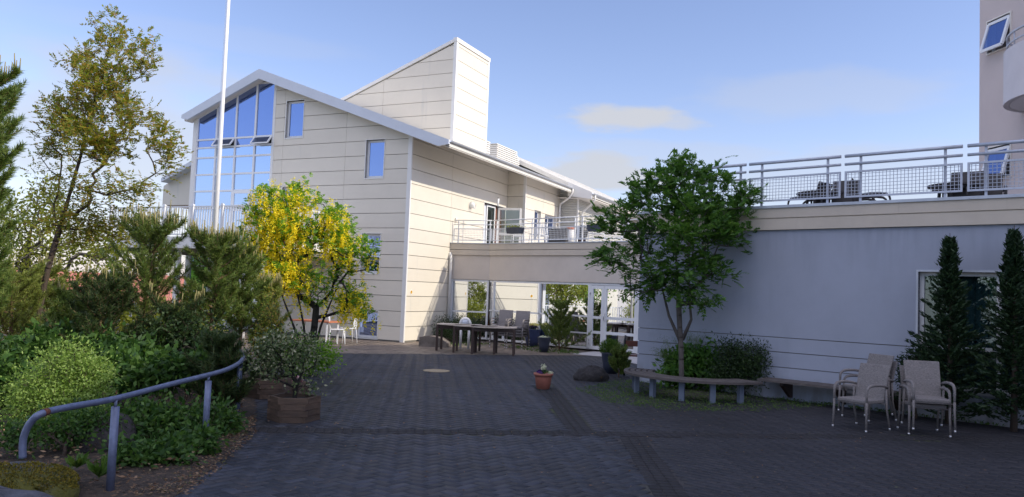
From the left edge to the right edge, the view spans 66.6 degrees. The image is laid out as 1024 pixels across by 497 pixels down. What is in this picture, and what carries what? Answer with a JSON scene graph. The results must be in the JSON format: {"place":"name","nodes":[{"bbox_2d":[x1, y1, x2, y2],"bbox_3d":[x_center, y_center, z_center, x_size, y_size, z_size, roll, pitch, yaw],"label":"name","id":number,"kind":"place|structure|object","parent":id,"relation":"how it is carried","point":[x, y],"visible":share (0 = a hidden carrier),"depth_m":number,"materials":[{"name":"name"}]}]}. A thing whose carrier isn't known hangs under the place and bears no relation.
{"place":"outdoors","nodes":[
{"label":"outdoors","id":0,"kind":"place"},
{"bbox_2d":[3,326,635,364],"bbox_3d":[-2.615,2.795,21.516,23.357,0.011,12.072,2,-3,0],"label":"paving tan","id":1,"kind":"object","parent":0,"point":[358,346],"visible":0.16,"depth_m":22.20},
{"bbox_2d":[208,0,229,311],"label":"flagpole","id":2,"kind":"object","parent":1,"relation":"on","point":[219,143],"visible":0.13,"depth_m":19.66,"materials":[{"name":"metal"}]},
{"bbox_2d":[108,203,336,338],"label":"raised deck","id":3,"kind":"structure","parent":1,"relation":"on","point":[164,207],"depth_m":24.15,"materials":[{"name":"metal"}]},
{"bbox_2d":[419,335,449,347],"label":"stone block","id":4,"kind":"structure","parent":1,"relation":"on","point":[428,341],"depth_m":22.78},
{"bbox_2d":[431,313,483,342],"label":"juniper bush","id":5,"kind":"object","parent":1,"relation":"on","point":[448,333],"visible":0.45,"depth_m":25.38,"materials":[{"name":"green plant"}]},
{"bbox_2d":[435,323,480,351],"bbox_3d":[-1.496,2.474,21.682,1.250,0.740,0.788,2,-3,8],"label":"table","id":6,"kind":"object","parent":1,"relation":"on","point":[442,326],"visible":0.77,"depth_m":21.54,"materials":[{"name":"brown wood"}]},
{"bbox_2d":[459,317,471,348],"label":"chair","id":7,"kind":"object","parent":1,"relation":"on","point":[464,320],"visible":0.84,"depth_m":22.51,"materials":[{"name":"metal"}]},
{"bbox_2d":[452,324,498,353],"bbox_3d":[-1.000,2.468,21.230,1.250,0.740,0.788,2,-3,5],"label":"table","id":8,"kind":"object","parent":1,"relation":"on","point":[457,328],"visible":0.72,"depth_m":21.06,"materials":[{"name":"brown wood"}]},
{"bbox_2d":[471,325,516,355],"bbox_3d":[-0.498,2.471,20.937,1.250,0.740,0.788,2,-3,2],"label":"table","id":9,"kind":"object","parent":1,"relation":"on","point":[475,328],"visible":0.98,"depth_m":20.73,"materials":[{"name":"brown wood"}]},
{"bbox_2d":[450,341,578,353],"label":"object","id":10,"kind":"object","parent":1,"relation":"on","point":[560,350],"visible":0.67,"depth_m":23.17,"materials":[{"name":"green plant"}]},
{"bbox_2d":[506,320,529,349],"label":"wicker chair","id":11,"kind":"object","parent":1,"relation":"on","point":[517,335],"visible":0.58,"depth_m":23.33,"materials":[{"name":"wicker"}]},
{"bbox_2d":[506,318,529,346],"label":"wicker chair","id":12,"kind":"object","parent":11,"relation":"on","point":[520,333],"visible":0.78,"depth_m":23.28,"materials":[{"name":"wicker"}]},
{"bbox_2d":[506,316,529,343],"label":"wicker chair","id":13,"kind":"object","parent":12,"relation":"on","point":[518,330],"visible":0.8,"depth_m":23.27,"materials":[{"name":"wicker"}]},
{"bbox_2d":[506,311,529,340],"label":"wicker chair","id":14,"kind":"object","parent":13,"relation":"on","point":[521,317],"visible":0.84,"depth_m":23.53,"materials":[{"name":"wicker"}]},
{"bbox_2d":[525,323,540,346],"bbox_3d":[0.639,2.705,24.584,0.540,0.762,0.540,2,-3,0],"label":"glazed pot","id":15,"kind":"object","parent":1,"relation":"on","point":[534,332],"visible":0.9,"depth_m":24.40,"materials":[{"name":"ceramic"}]},
{"bbox_2d":[537,335,550,351],"bbox_3d":[0.922,2.737,22.456,0.400,0.483,0.400,2,-3,0],"label":"tall planter","id":16,"kind":"object","parent":1,"relation":"on","point":[543,341],"visible":1,"depth_m":22.33,"materials":[{"name":"ceramic"}]},
{"bbox_2d":[450,241,639,353],"bbox_3d":[6.692,2.138,33.194,9.752,3.300,22.456,0,-4,30],"label":"glazed extension","id":17,"kind":"object","parent":1,"relation":"on","point":[533,277],"visible":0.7,"depth_m":24.72,"materials":[{"name":"grey paint"}]},
{"bbox_2d":[453,220,491,242],"bbox_3d":[-1.346,-0.582,26.666,1.381,0.800,0.070,1,-3,17],"label":"terrace railing","id":18,"kind":"object","parent":17,"relation":"on","point":[485,230],"visible":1,"depth_m":26.64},
{"bbox_2d":[492,218,535,242],"bbox_3d":[0.058,-0.576,25.813,1.853,0.799,0.070,-1,-4,41],"label":"terrace railing","id":19,"kind":"object","parent":17,"relation":"on","point":[532,238],"visible":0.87,"depth_m":25.78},
{"bbox_2d":[450,279,639,353],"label":"window frames","id":20,"kind":"structure","parent":17,"relation":"in","point":[471,297],"depth_m":25.32,"materials":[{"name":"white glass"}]},
{"bbox_2d":[535,216,577,241],"bbox_3d":[1.403,-0.590,24.626,1.695,0.799,0.070,-1,-4,41],"label":"terrace railing","id":21,"kind":"object","parent":17,"relation":"on","point":[557,228],"visible":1,"depth_m":24.60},
{"bbox_2d":[548,228,575,241],"bbox_3d":[1.629,-0.365,25.209,0.757,0.530,0.590,-1,-4,41],"label":"storage box","id":22,"kind":"object","parent":17,"relation":"on","point":[560,233],"visible":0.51,"depth_m":24.96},
{"bbox_2d":[578,214,624,241],"bbox_3d":[2.691,-0.604,23.490,1.700,0.799,0.070,-1,-4,41],"label":"terrace railing","id":23,"kind":"object","parent":17,"relation":"on","point":[582,231],"visible":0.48,"depth_m":23.83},
{"bbox_2d":[588,285,637,352],"bbox_3d":[2.951,2.057,22.956,1.677,1.910,0.131,-1,-4,41],"label":"door","id":24,"kind":"structure","parent":17,"relation":"in","point":[610,318],"depth_m":23.01,"materials":[{"name":"white glass"}]},
{"bbox_2d":[538,294,591,349],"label":"dwarf pine","id":25,"kind":"object","parent":1,"relation":"on","point":[559,319],"visible":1,"depth_m":23.02,"materials":[{"name":"green plant"}]},
{"bbox_2d":[175,353,654,496],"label":"paving","id":26,"kind":"structure","parent":0,"point":[569,466],"depth_m":8.42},
{"bbox_2d":[245,375,291,399],"bbox_3d":[-3.643,2.064,11.648,0.634,0.286,0.683,2,-3,0],"label":"wooden planter","id":27,"kind":"object","parent":26,"relation":"on","point":[256,392],"visible":0.52,"depth_m":11.39,"materials":[{"name":"brown wood"}]},
{"bbox_2d":[242,282,292,376],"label":"thin bush","id":28,"kind":"object","parent":27,"relation":"on","point":[270,314],"visible":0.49,"depth_m":11.67,"materials":[{"name":"green plant"}]},
{"bbox_2d":[246,269,292,371],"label":"pine tree","id":29,"kind":"object","parent":26,"relation":"on","point":[276,282],"visible":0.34,"depth_m":13.69,"materials":[{"name":"green plant"}]},
{"bbox_2d":[267,392,320,422],"bbox_3d":[-2.725,1.989,9.755,0.636,0.296,0.622,2,-3,0],"label":"wooden planter","id":30,"kind":"object","parent":26,"relation":"on","point":[284,407],"visible":0.98,"depth_m":9.53,"materials":[{"name":"brown wood"}]},
{"bbox_2d":[239,321,331,397],"bbox_3d":[-2.839,1.403,9.780,1.193,0.967,0.780,2,-3,0],"label":"variegated bush","id":31,"kind":"object","parent":30,"relation":"on","point":[273,347],"visible":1,"depth_m":9.73,"materials":[{"name":"green plant"}]},
{"bbox_2d":[235,172,382,352],"bbox_3d":[-3.972,0.439,15.153,3.066,3.972,1.566,2,-3,0],"label":"laburnum tree","id":32,"kind":"object","parent":26,"relation":"on","point":[284,233],"visible":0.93,"depth_m":15.09,"materials":[{"name":"yellow plant"}]},
{"bbox_2d":[279,321,346,376],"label":"round dark bush","id":33,"kind":"object","parent":26,"relation":"on","point":[331,356],"visible":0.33,"depth_m":14.44,"materials":[{"name":"green plant"}]},
{"bbox_2d":[245,359,980,493],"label":"fallen leaves","id":34,"kind":"object","parent":26,"relation":"on","point":[551,440],"visible":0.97,"depth_m":9.63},
{"bbox_2d":[0,0,979,275],"label":"sky","id":35,"kind":"structure","parent":0,"point":[589,93],"materials":[{"name":"blue"}]},
{"bbox_2d":[0,315,1023,495],"bbox_3d":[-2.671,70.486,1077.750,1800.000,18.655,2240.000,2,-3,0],"label":"ground","id":36,"kind":"structure","parent":0,"point":[681,482],"depth_m":9.23,"materials":[{"name":"stone"}]},
{"bbox_2d":[3,271,183,316],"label":"red roofed house","id":37,"kind":"structure","parent":36,"relation":"on","point":[169,295],"depth_m":58.00,"materials":[{"name":"tile"}]},
{"bbox_2d":[0,355,257,496],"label":"planting bed","id":38,"kind":"object","parent":36,"relation":"on","point":[158,476],"visible":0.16,"depth_m":6.79,"materials":[{"name":"soil"}]},
{"bbox_2d":[0,53,30,310],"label":"pine tree","id":39,"kind":"object","parent":38,"relation":"on","point":[9,95],"visible":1,"depth_m":9.44,"materials":[{"name":"green plant"}]},
{"bbox_2d":[0,251,53,343],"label":"pine tree","id":40,"kind":"object","parent":38,"relation":"on","point":[15,320],"visible":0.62,"depth_m":13.41,"materials":[{"name":"green plant"}]},
{"bbox_2d":[0,486,53,496],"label":"grey boulder","id":41,"kind":"object","parent":38,"relation":"on","point":[6,492],"visible":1,"depth_m":5.16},
{"bbox_2d":[0,321,71,414],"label":"leafy bush","id":42,"kind":"object","parent":38,"relation":"on","point":[11,350],"visible":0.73,"depth_m":9.88,"materials":[{"name":"green plant"}]},
{"bbox_2d":[0,460,80,496],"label":"mossy boulder","id":43,"kind":"object","parent":38,"relation":"on","point":[54,480],"visible":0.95,"depth_m":5.71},
{"bbox_2d":[13,256,78,321],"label":"pine tree","id":44,"kind":"object","parent":38,"relation":"on","point":[56,270],"visible":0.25,"depth_m":15.43,"materials":[{"name":"green plant"}]},
{"bbox_2d":[32,276,96,354],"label":"pine tree","id":45,"kind":"object","parent":38,"relation":"on","point":[54,312],"visible":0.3,"depth_m":12.54,"materials":[{"name":"green plant"}]},
{"bbox_2d":[0,330,131,429],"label":"lime bush","id":46,"kind":"object","parent":38,"relation":"on","point":[75,378],"visible":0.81,"depth_m":8.34,"materials":[{"name":"green plant"}]},
{"bbox_2d":[0,393,132,460],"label":"leafy bush","id":47,"kind":"object","parent":38,"relation":"on","point":[71,426],"visible":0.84,"depth_m":7.35,"materials":[{"name":"green plant"}]},
{"bbox_2d":[65,451,90,467],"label":"rosette weed","id":48,"kind":"object","parent":38,"relation":"on","point":[79,461],"visible":0.98,"depth_m":6.47,"materials":[{"name":"green plant"}]},
{"bbox_2d":[0,163,156,305],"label":"olive tree","id":49,"kind":"object","parent":38,"relation":"on","point":[26,252],"visible":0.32,"depth_m":16.84,"materials":[{"name":"green plant"}]},
{"bbox_2d":[38,257,148,352],"bbox_3d":[-6.080,1.119,11.526,1.455,1.984,1.448,2,-3,0],"label":"pine tree","id":50,"kind":"object","parent":38,"relation":"on","point":[92,300],"visible":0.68,"depth_m":11.42,"materials":[{"name":"green plant"}]},
{"bbox_2d":[24,316,165,361],"bbox_3d":[-5.997,1.528,11.090,2.479,1.128,1.029,1,-3,21],"label":"leafy bush","id":51,"kind":"object","parent":38,"relation":"on","point":[108,341],"visible":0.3,"depth_m":10.90,"materials":[{"name":"green plant"}]},
{"bbox_2d":[85,456,117,477],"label":"rosette weed","id":52,"kind":"object","parent":38,"relation":"on","point":[98,470],"visible":0.84,"depth_m":6.19,"materials":[{"name":"green plant"}]},
{"bbox_2d":[17,4,193,328],"bbox_3d":[-7.433,-1.408,14.211,3.127,6.176,1.999,0,-4,34],"label":"bronze leaf tree","id":53,"kind":"object","parent":38,"relation":"on","point":[70,123],"visible":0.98,"depth_m":14.02,"materials":[{"name":"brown plant"}]},
{"bbox_2d":[78,412,137,452],"bbox_3d":[-3.953,1.891,7.665,0.513,0.560,0.480,3,-3,-19],"label":"dark boulder","id":54,"kind":"object","parent":38,"relation":"on","point":[128,430],"visible":0.25,"depth_m":7.48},
{"bbox_2d":[0,292,235,339],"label":"thicket","id":55,"kind":"object","parent":38,"relation":"on","point":[125,317],"visible":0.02,"depth_m":17.67,"materials":[{"name":"green plant"}]},
{"bbox_2d":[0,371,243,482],"bbox_3d":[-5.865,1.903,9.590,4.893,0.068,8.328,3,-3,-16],"label":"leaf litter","id":56,"kind":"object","parent":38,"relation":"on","point":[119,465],"visible":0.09,"depth_m":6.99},
{"bbox_2d":[19,353,244,490],"bbox_3d":[-3.655,1.675,8.952,0.974,0.769,7.267,3,-3,-12],"label":"handrail","id":57,"kind":"object","parent":38,"relation":"on","point":[112,447],"visible":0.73,"depth_m":6.10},
{"bbox_2d":[98,199,200,336],"bbox_3d":[-5.757,0.694,12.290,1.504,2.941,1.563,4,-4,-31],"label":"pine tree","id":58,"kind":"object","parent":38,"relation":"on","point":[155,238],"visible":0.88,"depth_m":12.15,"materials":[{"name":"green plant"}]},
{"bbox_2d":[88,339,213,403],"bbox_3d":[-4.616,1.595,9.872,1.907,0.965,1.383,2,-3,0],"label":"leafy bush","id":59,"kind":"object","parent":38,"relation":"on","point":[140,372],"visible":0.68,"depth_m":9.65,"materials":[{"name":"green plant"}]},
{"bbox_2d":[83,396,249,469],"bbox_3d":[-3.283,1.799,7.767,1.164,0.479,2.495,2,-3,0],"label":"leafy bush","id":60,"kind":"object","parent":38,"relation":"on","point":[158,451],"visible":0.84,"depth_m":7.07,"materials":[{"name":"green plant"}]},
{"bbox_2d":[133,281,209,354],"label":"pine tree","id":61,"kind":"object","parent":38,"relation":"on","point":[193,305],"visible":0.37,"depth_m":11.57,"materials":[{"name":"green plant"}]},
{"bbox_2d":[118,388,235,444],"bbox_3d":[-3.651,1.749,8.098,1.355,0.573,1.218,2,-3,0],"label":"leafy bush","id":62,"kind":"object","parent":38,"relation":"on","point":[149,417],"visible":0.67,"depth_m":7.96,"materials":[{"name":"green plant"}]},
{"bbox_2d":[122,298,250,399],"bbox_3d":[-4.792,1.442,11.340,2.111,1.418,1.212,1,-3,14],"label":"dark bush","id":63,"kind":"object","parent":38,"relation":"on","point":[188,341],"visible":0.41,"depth_m":11.29,"materials":[{"name":"green plant"}]},
{"bbox_2d":[118,415,257,494],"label":"loose twigs","id":64,"kind":"object","parent":38,"relation":"on","point":[220,457],"visible":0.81,"depth_m":6.93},
{"bbox_2d":[169,218,253,330],"bbox_3d":[-4.845,0.873,12.568,1.386,2.681,1.227,2,-3,0],"label":"pine tree","id":65,"kind":"object","parent":38,"relation":"on","point":[217,246],"visible":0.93,"depth_m":12.46,"materials":[{"name":"green plant"}]},
{"bbox_2d":[179,326,260,411],"bbox_3d":[-3.592,1.546,9.806,1.012,1.133,1.028,1,-4,26],"label":"bush","id":66,"kind":"object","parent":38,"relation":"on","point":[224,350],"visible":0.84,"depth_m":9.68,"materials":[{"name":"green plant"}]},
{"bbox_2d":[211,234,277,347],"bbox_3d":[-4.581,0.991,13.164,1.080,2.532,1.161,5,-4,-44],"label":"pine tree","id":67,"kind":"object","parent":38,"relation":"on","point":[241,318],"visible":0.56,"depth_m":13.07,"materials":[{"name":"green plant"}]},
{"bbox_2d":[161,37,640,342],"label":"clad house","id":68,"kind":"structure","parent":36,"relation":"on","point":[408,162],"depth_m":26.84,"materials":[{"name":"wood"}]},
{"bbox_2d":[284,99,304,138],"bbox_3d":[-7.371,-4.396,26.612,0.795,1.330,0.154,1,-3,25],"label":"window","id":69,"kind":"structure","parent":68,"relation":"in","point":[295,120],"depth_m":26.68,"materials":[{"name":"blue glass"}]},
{"bbox_2d":[355,310,379,339],"bbox_3d":[-4.586,2.410,24.822,0.865,0.920,0.154,1,-3,25],"label":"window","id":70,"kind":"structure","parent":68,"relation":"in","point":[362,331],"depth_m":24.84,"materials":[{"name":"blue glass"}]},
{"bbox_2d":[359,233,381,274],"bbox_3d":[-4.492,0.165,24.942,0.765,1.320,0.154,1,-3,25],"label":"window","id":71,"kind":"structure","parent":68,"relation":"in","point":[374,236],"depth_m":24.95,"materials":[{"name":"blue glass"}]},
{"bbox_2d":[364,138,385,178],"bbox_3d":[-4.381,-2.873,25.112,0.755,1.290,0.154,1,-3,25],"label":"window","id":72,"kind":"structure","parent":68,"relation":"in","point":[375,151],"depth_m":25.17,"materials":[{"name":"blue glass"}]},
{"bbox_2d":[485,204,501,242],"bbox_3d":[-0.834,-0.799,29.913,0.030,1.730,1.829,1,-3,25],"label":"door frame","id":73,"kind":"structure","parent":68,"relation":"in","point":[490,210],"depth_m":30.04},
{"bbox_2d":[497,208,521,242],"bbox_3d":[-0.111,-0.759,30.011,0.966,1.615,0.065,2,-3,10],"label":"door leaf","id":74,"kind":"structure","parent":68,"relation":"in","point":[520,221],"depth_m":30.01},
{"bbox_2d":[637,194,1023,428],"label":"plastered wing","id":75,"kind":"structure","parent":36,"relation":"on","point":[828,292],"depth_m":13.12,"materials":[{"name":"paint"}]},
{"bbox_2d":[703,163,746,206],"bbox_3d":[4.016,-1.162,14.728,0.856,0.827,0.078,-1,-4,42],"label":"terrace railing","id":76,"kind":"object","parent":75,"relation":"on","point":[740,172],"visible":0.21,"depth_m":14.59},
{"bbox_2d":[748,155,841,205],"bbox_3d":[4.995,-1.174,13.849,1.647,0.827,0.078,-1,-4,42],"label":"terrace railing","id":77,"kind":"object","parent":75,"relation":"on","point":[827,182],"visible":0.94,"depth_m":13.74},
{"bbox_2d":[796,190,843,203],"bbox_3d":[5.742,-0.668,14.519,0.840,0.732,0.810,2,-3,0],"label":"terrace table","id":78,"kind":"object","parent":75,"relation":"on","point":[816,194],"visible":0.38,"depth_m":14.30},
{"bbox_2d":[757,377,901,410],"bbox_3d":[5.266,2.407,12.860,2.350,0.312,0.490,-1,-4,42],"label":"wall bench","id":79,"kind":"object","parent":75,"relation":"attached to","point":[786,385],"depth_m":13.12,"materials":[{"name":"grey wood"}]},
{"bbox_2d":[821,180,858,202],"bbox_3d":[5.920,-0.796,14.001,0.577,0.940,0.658,0,-4,38],"label":"terrace chair","id":80,"kind":"object","parent":75,"relation":"on","point":[842,198],"visible":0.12,"depth_m":14.19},
{"bbox_2d":[844,145,962,200],"bbox_3d":[6.317,-1.189,12.662,1.769,0.827,0.078,-1,-4,42],"label":"terrace railing","id":81,"kind":"object","parent":75,"relation":"on","point":[945,156],"visible":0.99,"depth_m":12.60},
{"bbox_2d":[927,182,979,197],"bbox_3d":[7.410,-0.688,13.021,0.840,0.732,0.810,2,-3,0],"label":"terrace table","id":82,"kind":"object","parent":75,"relation":"on","point":[952,186],"visible":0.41,"depth_m":12.79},
{"bbox_2d":[942,171,984,196],"bbox_3d":[7.322,-0.820,12.607,0.577,0.940,0.658,0,-4,38],"label":"terrace chair","id":83,"kind":"object","parent":75,"relation":"on","point":[973,193],"visible":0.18,"depth_m":12.78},
{"bbox_2d":[920,272,1010,395],"bbox_3d":[7.299,1.267,11.646,2.200,1.807,0.070,-1,-4,42],"label":"window frame","id":84,"kind":"structure","parent":75,"relation":"in","point":[922,274],"depth_m":12.01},
{"bbox_2d":[966,173,1007,195],"bbox_3d":[7.725,-0.799,12.714,0.577,0.940,0.658,0,-4,30],"label":"terrace chair","id":85,"kind":"object","parent":75,"relation":"on","point":[996,179],"visible":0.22,"depth_m":12.86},
{"bbox_2d":[967,139,1023,194],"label":"terrace railing","id":86,"kind":"object","parent":75,"relation":"on","point":[986,168],"visible":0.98,"depth_m":11.80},
{"bbox_2d":[979,0,1023,193],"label":"tall block","id":87,"kind":"structure","parent":36,"relation":"on","point":[1001,90],"depth_m":17.61,"materials":[{"name":"grey paint"}]},
{"bbox_2d":[979,11,1011,55],"bbox_3d":[11.115,-4.907,17.815,0.427,0.805,0.747,3,-3,-8],"label":"window","id":88,"kind":"structure","parent":87,"relation":"in","point":[995,33],"depth_m":17.78,"materials":[{"name":"blue glass"}]},
{"bbox_2d":[981,144,1011,177],"bbox_3d":[11.009,-1.960,17.640,0.420,0.781,0.740,3,-3,-8],"label":"window","id":89,"kind":"structure","parent":87,"relation":"in","point":[1005,156],"depth_m":17.53,"materials":[{"name":"blue glass"}]},
{"bbox_2d":[247,387,1023,496],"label":"paving band","id":90,"kind":"object","parent":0,"point":[663,483],"visible":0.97,"depth_m":9.46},
{"bbox_2d":[534,363,553,389],"bbox_3d":[0.562,2.264,13.844,0.362,0.450,0.352,2,-3,0],"label":"terracotta pot","id":91,"kind":"object","parent":90,"relation":"on","point":[543,377],"visible":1,"depth_m":13.73,"materials":[{"name":"ceramic"}]},
{"bbox_2d":[521,355,1023,496],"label":"brown paving","id":92,"kind":"structure","parent":0,"point":[943,468],"depth_m":9.17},
{"bbox_2d":[573,365,608,381],"bbox_3d":[1.575,2.546,15.533,0.654,0.449,0.500,1,-4,26],"label":"lava boulder","id":93,"kind":"object","parent":92,"relation":"on","point":[593,373],"visible":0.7,"depth_m":15.37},
{"bbox_2d":[598,338,622,373],"bbox_3d":[2.154,2.336,17.095,0.593,0.786,0.530,2,-3,0],"label":"tall planter","id":94,"kind":"object","parent":92,"relation":"on","point":[605,346],"visible":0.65,"depth_m":16.98,"materials":[{"name":"ceramic"}]},
{"bbox_2d":[607,342,632,376],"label":"dwarf pine","id":95,"kind":"object","parent":92,"relation":"on","point":[619,359],"visible":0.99,"depth_m":16.22,"materials":[{"name":"green plant"}]},
{"bbox_2d":[651,329,710,387],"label":"fennel plant","id":96,"kind":"object","parent":92,"relation":"on","point":[694,344],"visible":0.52,"depth_m":14.79,"materials":[{"name":"green plant"}]},
{"bbox_2d":[624,367,762,403],"bbox_3d":[2.842,2.369,13.402,2.604,0.365,1.180,-1,-4,42],"label":"curved bench","id":97,"kind":"object","parent":92,"relation":"on","point":[650,374],"visible":1,"depth_m":12.91,"materials":[{"name":"grey wood"}]},
{"bbox_2d":[648,388,747,400],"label":"tree pit soil","id":98,"kind":"object","parent":92,"relation":"on","point":[687,392],"visible":0.6,"depth_m":13.78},
{"bbox_2d":[584,148,767,376],"bbox_3d":[2.990,0.355,14.085,3.414,4.480,1.975,2,-3,0],"label":"rowan tree","id":99,"kind":"object","parent":98,"relation":"on","point":[677,170],"visible":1,"depth_m":14.02,"materials":[{"name":"green plant"}]},
{"bbox_2d":[649,334,734,390],"bbox_3d":[3.475,2.119,14.683,1.718,1.122,1.193,1,-3,18],"label":"broadleaf bush","id":100,"kind":"object","parent":98,"relation":"on","point":[692,365],"visible":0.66,"depth_m":14.51,"materials":[{"name":"green plant"}]},
{"bbox_2d":[699,331,773,395],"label":"drooping bush","id":101,"kind":"object","parent":98,"relation":"on","point":[745,366],"visible":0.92,"depth_m":13.89,"materials":[{"name":"green plant"}]},
{"bbox_2d":[576,378,829,411],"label":"pit weeds","id":102,"kind":"object","parent":92,"relation":"on","point":[666,393],"visible":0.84,"depth_m":13.08,"materials":[{"name":"green plant"}]},
{"bbox_2d":[832,363,890,432],"bbox_3d":[4.847,2.045,10.787,0.612,0.874,0.536,4,-4,-32],"label":"wicker chair","id":103,"kind":"object","parent":92,"relation":"on","point":[872,387],"visible":1,"depth_m":10.83,"materials":[{"name":"wicker"}]},
{"bbox_2d":[841,361,897,421],"bbox_3d":[5.391,2.118,11.734,0.612,0.874,0.536,3,-3,-22],"label":"wicker chair","id":104,"kind":"object","parent":92,"relation":"on","point":[892,371],"visible":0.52,"depth_m":11.65,"materials":[{"name":"wicker"}]},
{"bbox_2d":[837,353,893,415],"bbox_3d":[5.324,2.029,11.709,0.612,0.874,0.536,3,-3,-22],"label":"wicker chair","id":105,"kind":"object","parent":104,"relation":"on","point":[879,359],"visible":0.41,"depth_m":11.79,"materials":[{"name":"wicker"}]},
{"bbox_2d":[779,396,1018,426],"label":"wall weeds","id":106,"kind":"object","parent":92,"relation":"on","point":[922,414],"depth_m":12.28,"materials":[{"name":"green plant"}]},
{"bbox_2d":[893,337,945,418],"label":"conifer","id":107,"kind":"object","parent":92,"relation":"on","point":[909,357],"visible":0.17,"depth_m":11.94,"materials":[{"name":"green plant"}]},
{"bbox_2d":[896,365,951,437],"bbox_3d":[5.590,2.064,10.608,0.536,0.874,0.612,1,-3,12],"label":"wicker chair","id":108,"kind":"object","parent":92,"relation":"on","point":[937,407],"visible":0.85,"depth_m":10.39,"materials":[{"name":"wicker"}]},
{"bbox_2d":[900,360,956,432],"bbox_3d":[5.594,1.973,10.502,0.536,0.874,0.612,1,-3,12],"label":"wicker chair","id":109,"kind":"object","parent":108,"relation":"on","point":[922,382],"visible":0.99,"depth_m":10.68,"materials":[{"name":"wicker"}]},
{"bbox_2d":[890,234,1006,423],"bbox_3d":[6.474,1.179,11.639,1.575,2.822,1.487,0,-4,34],"label":"conifer","id":110,"kind":"object","parent":92,"relation":"on","point":[951,324],"visible":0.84,"depth_m":11.48,"materials":[{"name":"green plant"}]},
{"bbox_2d":[953,225,1023,431],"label":"conifer","id":111,"kind":"object","parent":92,"relation":"on","point":[1011,286],"visible":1,"depth_m":11.03,"materials":[{"name":"green plant"}]},
{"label":"wicker chair","id":112,"kind":"object","parent":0,"visible":0},
{"bbox_2d":[489,310,512,339],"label":"wicker chair","id":113,"kind":"object","parent":112,"relation":"on","point":[505,316],"visible":0.69,"depth_m":23.95,"materials":[{"name":"wicker"}]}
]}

